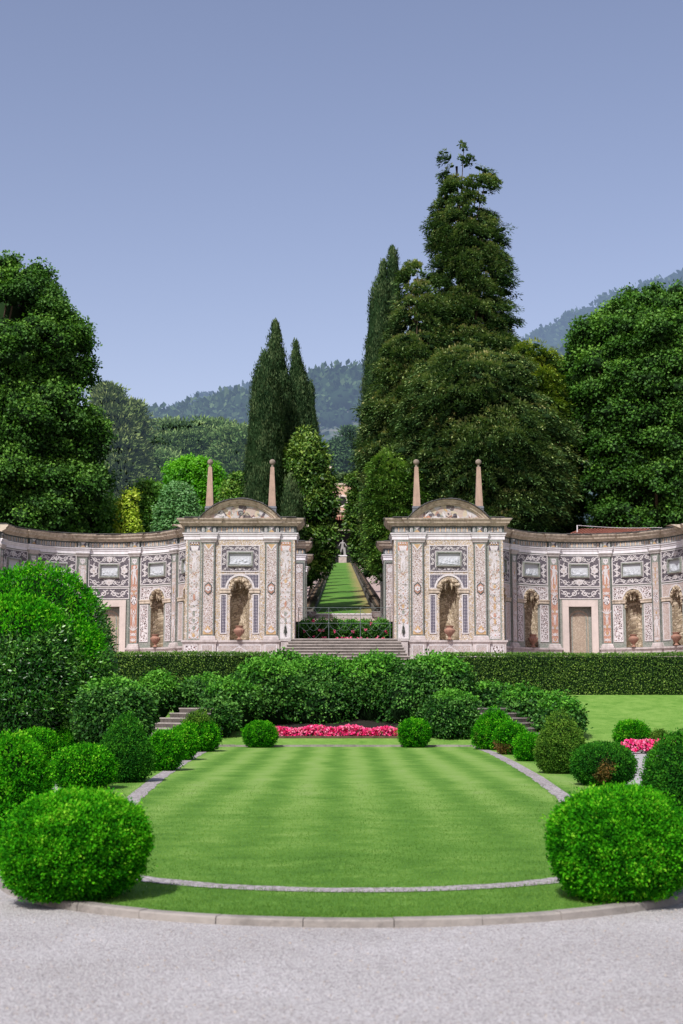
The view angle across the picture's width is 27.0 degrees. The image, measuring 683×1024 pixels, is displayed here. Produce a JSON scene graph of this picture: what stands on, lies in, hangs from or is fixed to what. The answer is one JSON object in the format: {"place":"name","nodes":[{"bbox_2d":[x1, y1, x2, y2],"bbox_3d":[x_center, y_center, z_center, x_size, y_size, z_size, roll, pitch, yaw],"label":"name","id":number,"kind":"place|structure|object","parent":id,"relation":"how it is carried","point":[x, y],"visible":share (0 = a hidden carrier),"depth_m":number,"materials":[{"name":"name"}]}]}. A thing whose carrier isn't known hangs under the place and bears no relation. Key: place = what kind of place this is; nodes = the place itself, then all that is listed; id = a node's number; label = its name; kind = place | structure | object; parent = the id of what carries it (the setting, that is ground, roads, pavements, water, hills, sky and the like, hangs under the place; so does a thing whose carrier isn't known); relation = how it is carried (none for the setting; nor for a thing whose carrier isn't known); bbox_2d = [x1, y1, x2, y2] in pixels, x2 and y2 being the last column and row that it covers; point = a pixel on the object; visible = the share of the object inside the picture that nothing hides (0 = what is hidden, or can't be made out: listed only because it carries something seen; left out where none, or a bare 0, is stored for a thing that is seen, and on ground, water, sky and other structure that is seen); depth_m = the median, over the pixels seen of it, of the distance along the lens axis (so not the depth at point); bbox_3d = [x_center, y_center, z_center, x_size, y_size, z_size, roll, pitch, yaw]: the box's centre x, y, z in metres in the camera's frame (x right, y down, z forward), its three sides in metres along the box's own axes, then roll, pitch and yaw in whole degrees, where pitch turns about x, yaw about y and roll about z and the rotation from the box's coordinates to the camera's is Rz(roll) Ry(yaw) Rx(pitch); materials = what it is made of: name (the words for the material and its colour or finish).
{"place":"outdoors","nodes":[
{"label":"outdoors","id":0,"kind":"place"},
{"bbox_2d":[307,573,320,598],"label":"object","id":1,"kind":"structure","parent":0,"point":[313,587],"depth_m":141.12,"materials":[{"name":"beige stone"}]},
{"bbox_2d":[263,317,300,446],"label":"cypress","id":2,"kind":"object","parent":1,"relation":"on","point":[274,344],"visible":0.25,"depth_m":93.44,"materials":[{"name":"green plant"}]},
{"bbox_2d":[278,471,307,539],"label":"cypress","id":3,"kind":"object","parent":1,"relation":"on","point":[292,504],"visible":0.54,"depth_m":86.44,"materials":[{"name":"green plant"}]},
{"bbox_2d":[287,337,314,437],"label":"cypress","id":4,"kind":"object","parent":1,"relation":"on","point":[301,383],"visible":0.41,"depth_m":105.71,"materials":[{"name":"green plant"}]},
{"bbox_2d":[278,425,344,588],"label":"magnolia","id":5,"kind":"object","parent":1,"relation":"on","point":[306,462],"visible":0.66,"depth_m":89.81,"materials":[{"name":"green plant"}]},
{"bbox_2d":[234,717,400,729],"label":"ground soil","id":6,"kind":"structure","parent":0,"point":[366,723],"depth_m":50.37,"materials":[{"name":"brown soil"}]},
{"bbox_2d":[197,672,269,728],"bbox_3d":[-3.771,6.746,49.764,2.619,2.272,2.708,0,-8,0],"label":"laurel mound","id":7,"kind":"object","parent":6,"relation":"on","point":[242,695],"visible":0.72,"depth_m":49.21,"materials":[{"name":"green plant"}]},
{"bbox_2d":[229,653,306,724],"bbox_3d":[-2.794,6.682,51.157,3.199,3.160,3.165,0,-8,0],"label":"laurel mound","id":8,"kind":"object","parent":6,"relation":"on","point":[279,682],"visible":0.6,"depth_m":50.32,"materials":[{"name":"green plant"}]},
{"bbox_2d":[285,652,355,716],"bbox_3d":[-0.718,6.808,52.605,3.656,3.290,3.618,0,-8,0],"label":"laurel mound","id":9,"kind":"object","parent":6,"relation":"on","point":[327,667],"visible":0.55,"depth_m":51.70,"materials":[{"name":"green plant"}]},
{"bbox_2d":[285,675,357,724],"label":"laurel mound","id":10,"kind":"object","parent":6,"relation":"on","point":[319,705],"visible":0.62,"depth_m":50.58,"materials":[{"name":"green plant"}]},
{"bbox_2d":[341,647,408,720],"bbox_3d":[1.308,6.697,52.131,3.361,3.492,3.424,0,-8,0],"label":"laurel mound","id":11,"kind":"object","parent":6,"relation":"on","point":[371,671],"visible":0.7,"depth_m":51.13,"materials":[{"name":"green plant"}]},
{"bbox_2d":[373,666,440,725],"bbox_3d":[2.568,6.903,51.538,3.273,2.865,3.284,0,-8,0],"label":"laurel mound","id":12,"kind":"object","parent":6,"relation":"on","point":[404,701],"visible":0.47,"depth_m":50.44,"materials":[{"name":"green plant"}]},
{"bbox_2d":[400,648,477,697],"bbox_3d":[3.419,6.342,51.730,3.209,2.757,3.157,0,-8,0],"label":"laurel mound","id":13,"kind":"object","parent":6,"relation":"on","point":[444,670],"visible":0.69,"depth_m":50.96,"materials":[{"name":"green plant"}]},
{"bbox_2d":[317,411,360,439],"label":"mountain","id":14,"kind":"structure","parent":0,"point":[330,430],"depth_m":580.00,"materials":[{"name":"blue"}]},
{"bbox_2d":[334,424,358,450],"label":"dark pine","id":15,"kind":"object","parent":14,"relation":"on","point":[348,432],"visible":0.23,"depth_m":384.56,"materials":[{"name":"green plant"}]},
{"bbox_2d":[143,277,682,527],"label":"forest","id":16,"kind":"object","parent":14,"relation":"on","point":[337,388],"visible":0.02,"depth_m":605.97,"materials":[{"name":"green plant"}]},
{"bbox_2d":[0,751,682,1023],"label":"gravel path","id":17,"kind":"structure","parent":0,"point":[271,969],"depth_m":8.65,"materials":[{"name":"grey gravel"}]},
{"bbox_2d":[0,728,56,845],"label":"box mound","id":18,"kind":"object","parent":17,"relation":"on","point":[22,760],"visible":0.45,"depth_m":15.72,"materials":[{"name":"green plant"}]},
{"bbox_2d":[20,726,62,766],"bbox_3d":[-6.969,5.378,32.561,1.160,0.985,1.131,0,-8,0],"label":"box ball","id":19,"kind":"object","parent":17,"relation":"on","point":[47,739],"visible":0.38,"depth_m":32.33,"materials":[{"name":"green plant"}]},
{"bbox_2d":[0,876,682,927],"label":"kerb","id":20,"kind":"structure","parent":17,"relation":"on","point":[369,922],"depth_m":10.59,"materials":[{"name":"stone"}]},
{"bbox_2d":[219,745,475,746],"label":"kerb","id":21,"kind":"structure","parent":17,"relation":"on","point":[350,746],"depth_m":45.11,"materials":[{"name":"stone"}]},
{"bbox_2d":[637,727,682,813],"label":"box mound","id":22,"kind":"object","parent":17,"relation":"on","point":[663,765],"visible":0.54,"depth_m":18.90,"materials":[{"name":"green plant"}]},
{"bbox_2d":[0,0,682,408],"label":"sky","id":23,"kind":"structure","parent":0,"point":[194,176],"materials":[{"name":"blue"}]},
{"bbox_2d":[315,563,371,612],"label":"lawn ramp","id":24,"kind":"structure","parent":0,"point":[342,588],"depth_m":121.92,"materials":[{"name":"green plant"}]},
{"bbox_2d":[360,569,379,596],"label":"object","id":25,"kind":"structure","parent":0,"point":[376,588],"depth_m":147.62,"materials":[{"name":"stone"}]},
{"bbox_2d":[357,258,394,540],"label":"cypress","id":26,"kind":"object","parent":25,"relation":"on","point":[379,304],"visible":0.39,"depth_m":93.92,"materials":[{"name":"green plant"}]},
{"bbox_2d":[385,243,401,332],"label":"cypress","id":27,"kind":"object","parent":25,"relation":"on","point":[392,257],"visible":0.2,"depth_m":98.79,"materials":[{"name":"green plant"}]},
{"bbox_2d":[80,745,682,917],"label":"lawn","id":28,"kind":"structure","parent":0,"point":[336,768],"depth_m":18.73,"materials":[{"name":"green plant"}]},
{"bbox_2d":[0,781,157,903],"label":"box ball","id":29,"kind":"object","parent":28,"relation":"on","point":[60,845],"visible":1,"depth_m":11.27,"materials":[{"name":"green plant"}]},
{"bbox_2d":[49,740,119,789],"bbox_3d":[-4.578,4.459,25.112,1.351,0.908,1.282,0,-8,0],"label":"box ball","id":30,"kind":"object","parent":28,"relation":"on","point":[92,765],"visible":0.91,"depth_m":24.74,"materials":[{"name":"green plant"}]},
{"bbox_2d":[67,672,160,743],"bbox_3d":[-5.745,5.050,35.971,2.364,1.972,2.356,0,-8,0],"label":"laurel mound","id":31,"kind":"object","parent":28,"relation":"on","point":[100,704],"visible":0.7,"depth_m":35.30,"materials":[{"name":"green plant"}]},
{"bbox_2d":[97,709,156,782],"bbox_3d":[-4.134,4.467,27.145,1.264,1.411,1.220,0,-8,0],"label":"bush","id":32,"kind":"object","parent":28,"relation":"on","point":[128,743],"visible":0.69,"depth_m":26.83,"materials":[{"name":"green plant"}]},
{"bbox_2d":[168,723,201,759],"bbox_3d":[-4.057,5.834,36.024,1.019,0.978,1.003,0,-8,0],"label":"box ball","id":33,"kind":"object","parent":28,"relation":"on","point":[190,737],"visible":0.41,"depth_m":35.83,"materials":[{"name":"green plant"}]},
{"bbox_2d":[177,705,222,751],"bbox_3d":[-4.184,6.330,41.513,1.462,1.396,1.466,6,-10,-37],"label":"bush","id":34,"kind":"object","parent":28,"relation":"on","point":[205,727],"visible":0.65,"depth_m":41.20,"materials":[{"name":"green plant"}]},
{"bbox_2d":[240,719,278,747],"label":"box ball","id":35,"kind":"object","parent":28,"relation":"on","point":[260,734],"visible":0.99,"depth_m":44.32,"materials":[{"name":"green plant"}]},
{"bbox_2d":[279,736,398,737],"bbox_3d":[-0.020,7.841,48.586,5.100,0.400,1.400,0,-8,0],"label":"ground bed","id":36,"kind":"object","parent":28,"relation":"on","point":[338,737],"depth_m":47.91,"materials":[{"name":"soil"}]},
{"bbox_2d":[275,724,397,735],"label":"pink flowers","id":37,"kind":"object","parent":36,"relation":"on","point":[345,730],"visible":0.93,"depth_m":48.07,"materials":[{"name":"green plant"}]},
{"bbox_2d":[127,747,569,891],"bbox_3d":[0.130,5.279,28.259,8.570,0.264,32.976,0,-8,0],"label":"path gravel strip","id":38,"kind":"object","parent":28,"relation":"on","point":[149,784],"visible":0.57,"depth_m":12.51,"materials":[{"name":"grey gravel"}]},
{"bbox_2d":[147,728,187,770],"bbox_3d":[-3.879,5.189,31.080,1.020,0.983,0.944,0,-8,0],"label":"box ball","id":39,"kind":"object","parent":38,"relation":"on","point":[169,749],"visible":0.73,"depth_m":30.81,"materials":[{"name":"green plant"}]},
{"bbox_2d":[394,716,431,747],"bbox_3d":[2.257,6.911,44.659,1.208,1.030,1.186,0,-8,0],"label":"box ball","id":40,"kind":"object","parent":28,"relation":"on","point":[411,732],"visible":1,"depth_m":44.35,"materials":[{"name":"green plant"}]},
{"bbox_2d":[469,705,512,749],"bbox_3d":[4.627,6.515,43.012,1.545,1.413,1.602,0,-8,0],"label":"bush","id":41,"kind":"object","parent":28,"relation":"on","point":[486,724],"visible":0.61,"depth_m":42.67,"materials":[{"name":"green plant"}]},
{"bbox_2d":[491,718,527,754],"bbox_3d":[4.721,6.248,39.517,1.206,1.035,1.076,0,-8,0],"label":"box ball","id":42,"kind":"object","parent":28,"relation":"on","point":[504,734],"visible":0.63,"depth_m":39.26,"materials":[{"name":"green plant"}]},
{"bbox_2d":[512,730,537,760],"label":"box ball","id":43,"kind":"object","parent":28,"relation":"on","point":[523,744],"visible":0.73,"depth_m":35.30,"materials":[{"name":"green plant"}]},
{"bbox_2d":[532,706,586,773],"bbox_3d":[4.641,4.835,30.106,1.238,1.433,1.245,0,-8,0],"label":"bush","id":44,"kind":"object","parent":28,"relation":"on","point":[559,737],"visible":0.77,"depth_m":29.79,"materials":[{"name":"green plant"}]},
{"bbox_2d":[568,740,639,785],"bbox_3d":[4.814,4.591,26.102,1.338,0.896,1.350,0,-8,0],"label":"box ball","id":45,"kind":"object","parent":28,"relation":"on","point":[595,762],"visible":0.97,"depth_m":25.73,"materials":[{"name":"green plant"}]},
{"bbox_2d":[538,778,682,904],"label":"box ball","id":46,"kind":"object","parent":28,"relation":"on","point":[615,842],"visible":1,"depth_m":11.24,"materials":[{"name":"green plant"}]},
{"bbox_2d":[157,695,682,744],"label":"lawn bank","id":47,"kind":"structure","parent":0,"point":[606,713],"depth_m":51.88,"materials":[{"name":"green plant"}]},
{"bbox_2d":[138,666,181,721],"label":"laurel mound","id":48,"kind":"object","parent":47,"relation":"on","point":[165,689],"visible":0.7,"depth_m":49.99,"materials":[{"name":"green plant"}]},
{"bbox_2d":[149,708,214,735],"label":"garden steps","id":49,"kind":"structure","parent":47,"relation":"on","point":[174,719],"depth_m":48.46,"materials":[{"name":"stone"}]},
{"bbox_2d":[168,680,199,715],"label":"laurel mound","id":50,"kind":"object","parent":47,"relation":"on","point":[188,697],"visible":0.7,"depth_m":50.52,"materials":[{"name":"green plant"}]},
{"bbox_2d":[113,650,268,682],"bbox_3d":[-8.222,6.619,57.755,10.685,2.066,1.382,0,-8,0],"label":"clipped hedge","id":51,"kind":"object","parent":47,"relation":"on","point":[133,666],"visible":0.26,"depth_m":57.37,"materials":[{"name":"green plant"}]},
{"bbox_2d":[201,694,246,736],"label":"laurel mound","id":52,"kind":"object","parent":47,"relation":"on","point":[227,715],"visible":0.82,"depth_m":48.02,"materials":[{"name":"green plant"}]},
{"bbox_2d":[418,686,485,740],"bbox_3d":[3.782,6.926,48.499,2.438,2.022,2.382,0,-8,0],"label":"laurel mound","id":53,"kind":"object","parent":47,"relation":"on","point":[451,714],"visible":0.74,"depth_m":47.76,"materials":[{"name":"green plant"}]},
{"bbox_2d":[471,679,510,707],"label":"laurel mound","id":54,"kind":"object","parent":47,"relation":"on","point":[488,692],"visible":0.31,"depth_m":52.47,"materials":[{"name":"green plant"}]},
{"bbox_2d":[492,680,549,721],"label":"laurel mound","id":55,"kind":"object","parent":47,"relation":"on","point":[519,700],"visible":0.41,"depth_m":49.46,"materials":[{"name":"green plant"}]},
{"bbox_2d":[526,689,593,734],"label":"laurel mound","id":56,"kind":"object","parent":47,"relation":"on","point":[572,707],"visible":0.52,"depth_m":47.62,"materials":[{"name":"green plant"}]},
{"bbox_2d":[441,651,682,694],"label":"clipped hedge","id":57,"kind":"object","parent":47,"relation":"on","point":[629,673],"visible":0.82,"depth_m":57.31,"materials":[{"name":"green plant"}]},
{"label":"hillside","id":58,"kind":"structure","parent":0,"visible":0},
{"bbox_2d":[0,250,125,533],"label":"plane tree","id":59,"kind":"object","parent":58,"relation":"on","point":[55,435],"visible":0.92,"depth_m":78.31,"materials":[{"name":"green plant"}]},
{"bbox_2d":[86,380,154,498],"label":"dark pine","id":60,"kind":"object","parent":58,"relation":"on","point":[125,458],"visible":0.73,"depth_m":118.77,"materials":[{"name":"green plant"}]},
{"bbox_2d":[110,487,144,533],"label":"golden shrub","id":61,"kind":"object","parent":58,"relation":"on","point":[127,503],"visible":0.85,"depth_m":81.35,"materials":[{"name":"yellow plant"}]},
{"bbox_2d":[121,395,159,481],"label":"dark pine","id":62,"kind":"object","parent":58,"relation":"on","point":[146,422],"visible":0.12,"depth_m":125.41,"materials":[{"name":"green plant"}]},
{"bbox_2d":[128,476,164,532],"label":"leafy tree","id":63,"kind":"object","parent":58,"relation":"on","point":[150,490],"visible":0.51,"depth_m":86.02,"materials":[{"name":"green plant"}]},
{"bbox_2d":[147,447,182,488],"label":"pine tree","id":64,"kind":"object","parent":58,"relation":"on","point":[162,456],"visible":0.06,"depth_m":137.15,"materials":[{"name":"green plant"}]},
{"bbox_2d":[149,480,204,531],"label":"silver tree","id":65,"kind":"object","parent":58,"relation":"on","point":[176,499],"visible":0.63,"depth_m":84.01,"materials":[{"name":"green plant"}]},
{"bbox_2d":[146,413,217,457],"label":"pine tree","id":66,"kind":"object","parent":58,"relation":"on","point":[178,435],"visible":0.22,"depth_m":149.83,"materials":[{"name":"green plant"}]},
{"bbox_2d":[160,452,227,511],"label":"round tree","id":67,"kind":"object","parent":58,"relation":"on","point":[189,469],"visible":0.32,"depth_m":97.62,"materials":[{"name":"green plant"}]},
{"bbox_2d":[200,421,248,475],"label":"pine tree","id":68,"kind":"object","parent":58,"relation":"on","point":[226,448],"visible":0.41,"depth_m":147.69,"materials":[{"name":"green plant"}]},
{"bbox_2d":[214,470,245,502],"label":"leafy tree","id":69,"kind":"object","parent":58,"relation":"on","point":[232,485],"visible":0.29,"depth_m":96.39,"materials":[{"name":"green plant"}]},
{"bbox_2d":[241,347,286,515],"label":"cypress","id":70,"kind":"object","parent":58,"relation":"on","point":[264,445],"visible":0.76,"depth_m":89.69,"materials":[{"name":"green plant"}]},
{"bbox_2d":[296,540,312,638],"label":"mosaic pier","id":71,"kind":"structure","parent":58,"relation":"on","point":[303,547],"depth_m":73.40,"materials":[{"name":"white stone"}]},
{"bbox_2d":[307,566,331,611],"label":"stone cascade","id":72,"kind":"object","parent":58,"relation":"on","point":[314,597],"visible":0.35,"depth_m":104.56,"materials":[{"name":"grey stone"}]},
{"bbox_2d":[326,436,355,473],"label":"leafy tree","id":73,"kind":"object","parent":58,"relation":"on","point":[342,452],"visible":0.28,"depth_m":331.78,"materials":[{"name":"green plant"}]},
{"bbox_2d":[333,483,352,562],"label":"garden temple","id":74,"kind":"structure","parent":58,"relation":"on","point":[339,523],"depth_m":319.61,"materials":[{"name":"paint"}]},
{"bbox_2d":[340,469,377,578],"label":"magnolia","id":75,"kind":"object","parent":58,"relation":"on","point":[353,542],"visible":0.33,"depth_m":98.21,"materials":[{"name":"green plant"}]},
{"bbox_2d":[351,562,379,611],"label":"stone cascade","id":76,"kind":"object","parent":58,"relation":"on","point":[372,596],"visible":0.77,"depth_m":114.52,"materials":[{"name":"grey stone"}]},
{"bbox_2d":[375,540,392,638],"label":"mosaic pier","id":77,"kind":"structure","parent":58,"relation":"on","point":[385,547],"depth_m":73.39,"materials":[{"name":"white stone"}]},
{"bbox_2d":[349,444,431,582],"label":"magnolia","id":78,"kind":"object","parent":58,"relation":"on","point":[389,493],"visible":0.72,"depth_m":77.94,"materials":[{"name":"green plant"}]},
{"bbox_2d":[346,258,461,585],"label":"conifer","id":79,"kind":"object","parent":58,"relation":"on","point":[403,350],"visible":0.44,"depth_m":84.30,"materials":[{"name":"green plant"}]},
{"bbox_2d":[419,140,525,385],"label":"tall conifer","id":80,"kind":"object","parent":58,"relation":"on","point":[465,257],"visible":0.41,"depth_m":89.15,"materials":[{"name":"green plant"}]},
{"bbox_2d":[361,338,592,542],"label":"broad conifer","id":81,"kind":"object","parent":58,"relation":"on","point":[463,419],"visible":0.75,"depth_m":78.23,"materials":[{"name":"green plant"}]},
{"bbox_2d":[506,337,576,527],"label":"conifer","id":82,"kind":"object","parent":58,"relation":"on","point":[550,384],"visible":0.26,"depth_m":84.93,"materials":[{"name":"green plant"}]},
{"bbox_2d":[548,390,592,533],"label":"conifer","id":83,"kind":"object","parent":58,"relation":"on","point":[580,511],"visible":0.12,"depth_m":92.86,"materials":[{"name":"green plant"}]},
{"bbox_2d":[570,528,651,533],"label":"tiled house","id":84,"kind":"structure","parent":58,"relation":"on","point":[595,530],"depth_m":78.53,"materials":[{"name":"paint"}]},
{"bbox_2d":[554,279,682,528],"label":"plane tree","id":85,"kind":"object","parent":58,"relation":"on","point":[623,366],"visible":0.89,"depth_m":83.56,"materials":[{"name":"green plant"}]},
{"label":"terrace","id":86,"kind":"structure","parent":0,"visible":0},
{"bbox_2d":[0,523,185,655],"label":"curved mosaic wall","id":87,"kind":"structure","parent":86,"relation":"on","point":[137,580],"depth_m":69.98,"materials":[{"name":"stone"}]},
{"bbox_2d":[99,607,119,652],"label":"blind door","id":88,"kind":"structure","parent":87,"relation":"in","point":[113,614],"depth_m":70.53,"materials":[{"name":"beige stone"}]},
{"bbox_2d":[177,459,305,655],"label":"mosaic pavilion","id":89,"kind":"structure","parent":86,"relation":"on","point":[240,567],"depth_m":64.21,"materials":[{"name":"stone"}]},
{"bbox_2d":[296,616,317,638],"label":"rose bush","id":90,"kind":"object","parent":86,"relation":"on","point":[303,634],"visible":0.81,"depth_m":67.47,"materials":[{"name":"green plant"}]},
{"bbox_2d":[285,639,409,661],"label":"stone staircase","id":91,"kind":"structure","parent":86,"relation":"on","point":[347,648],"depth_m":62.61,"materials":[{"name":"grey stone"}]},
{"bbox_2d":[370,617,392,638],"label":"rose bush","id":92,"kind":"object","parent":86,"relation":"on","point":[387,633],"visible":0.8,"depth_m":67.49,"materials":[{"name":"green plant"}]},
{"bbox_2d":[383,459,512,659],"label":"mosaic pavilion","id":93,"kind":"structure","parent":86,"relation":"on","point":[447,561],"depth_m":64.21,"materials":[{"name":"stone"}]},
{"bbox_2d":[503,523,682,656],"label":"curved mosaic wall","id":94,"kind":"structure","parent":86,"relation":"on","point":[589,592],"depth_m":69.88,"materials":[{"name":"stone"}]},
{"bbox_2d":[569,607,591,656],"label":"blind door","id":95,"kind":"structure","parent":94,"relation":"in","point":[580,618],"depth_m":70.46,"materials":[{"name":"beige stone"}]},
{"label":"lawn side","id":96,"kind":"structure","parent":0,"visible":0},
{"bbox_2d":[611,718,650,747],"bbox_3d":[8.683,6.641,42.477,1.310,1.004,1.314,0,-8,0],"label":"box ball","id":97,"kind":"object","parent":96,"relation":"on","point":[629,728],"visible":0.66,"depth_m":42.15,"materials":[{"name":"green plant"}]},
{"bbox_2d":[620,738,672,752],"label":"pink flowers","id":98,"kind":"object","parent":96,"relation":"on","point":[646,744],"visible":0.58,"depth_m":40.80,"materials":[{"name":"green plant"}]},
{"bbox_3d":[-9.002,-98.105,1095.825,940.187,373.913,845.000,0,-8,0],"label":"far mountain","id":99,"kind":"structure","parent":0,"visible":0},
{"bbox_2d":[166,268,682,407],"bbox_3d":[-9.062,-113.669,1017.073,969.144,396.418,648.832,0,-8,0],"label":"forest","id":100,"kind":"object","parent":99,"relation":"on","point":[553,334],"visible":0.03,"depth_m":1326.61,"materials":[{"name":"green plant"}]},
{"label":"lawn side","id":101,"kind":"structure","parent":0,"visible":0},
{"bbox_2d":[0,557,120,744],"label":"huge bay bush","id":102,"kind":"object","parent":101,"relation":"on","point":[57,647],"visible":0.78,"depth_m":37.63,"materials":[{"name":"green plant"}]},
{"label":"passage ground","id":103,"kind":"structure","parent":0,"visible":0},
{"bbox_2d":[298,607,390,638],"bbox_3d":[0.130,5.073,64.658,4.250,1.490,0.090,0,-8,0],"label":"iron railing","id":104,"kind":"object","parent":103,"relation":"on","point":[339,619],"visible":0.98,"depth_m":64.70,"materials":[{"name":"grey metal"}]},
{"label":"ground bank","id":105,"kind":"structure","parent":0,"visible":0},
{"bbox_2d":[181,671,220,707],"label":"laurel mound","id":106,"kind":"object","parent":105,"relation":"on","point":[199,681],"visible":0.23,"depth_m":52.59,"materials":[{"name":"green plant"}]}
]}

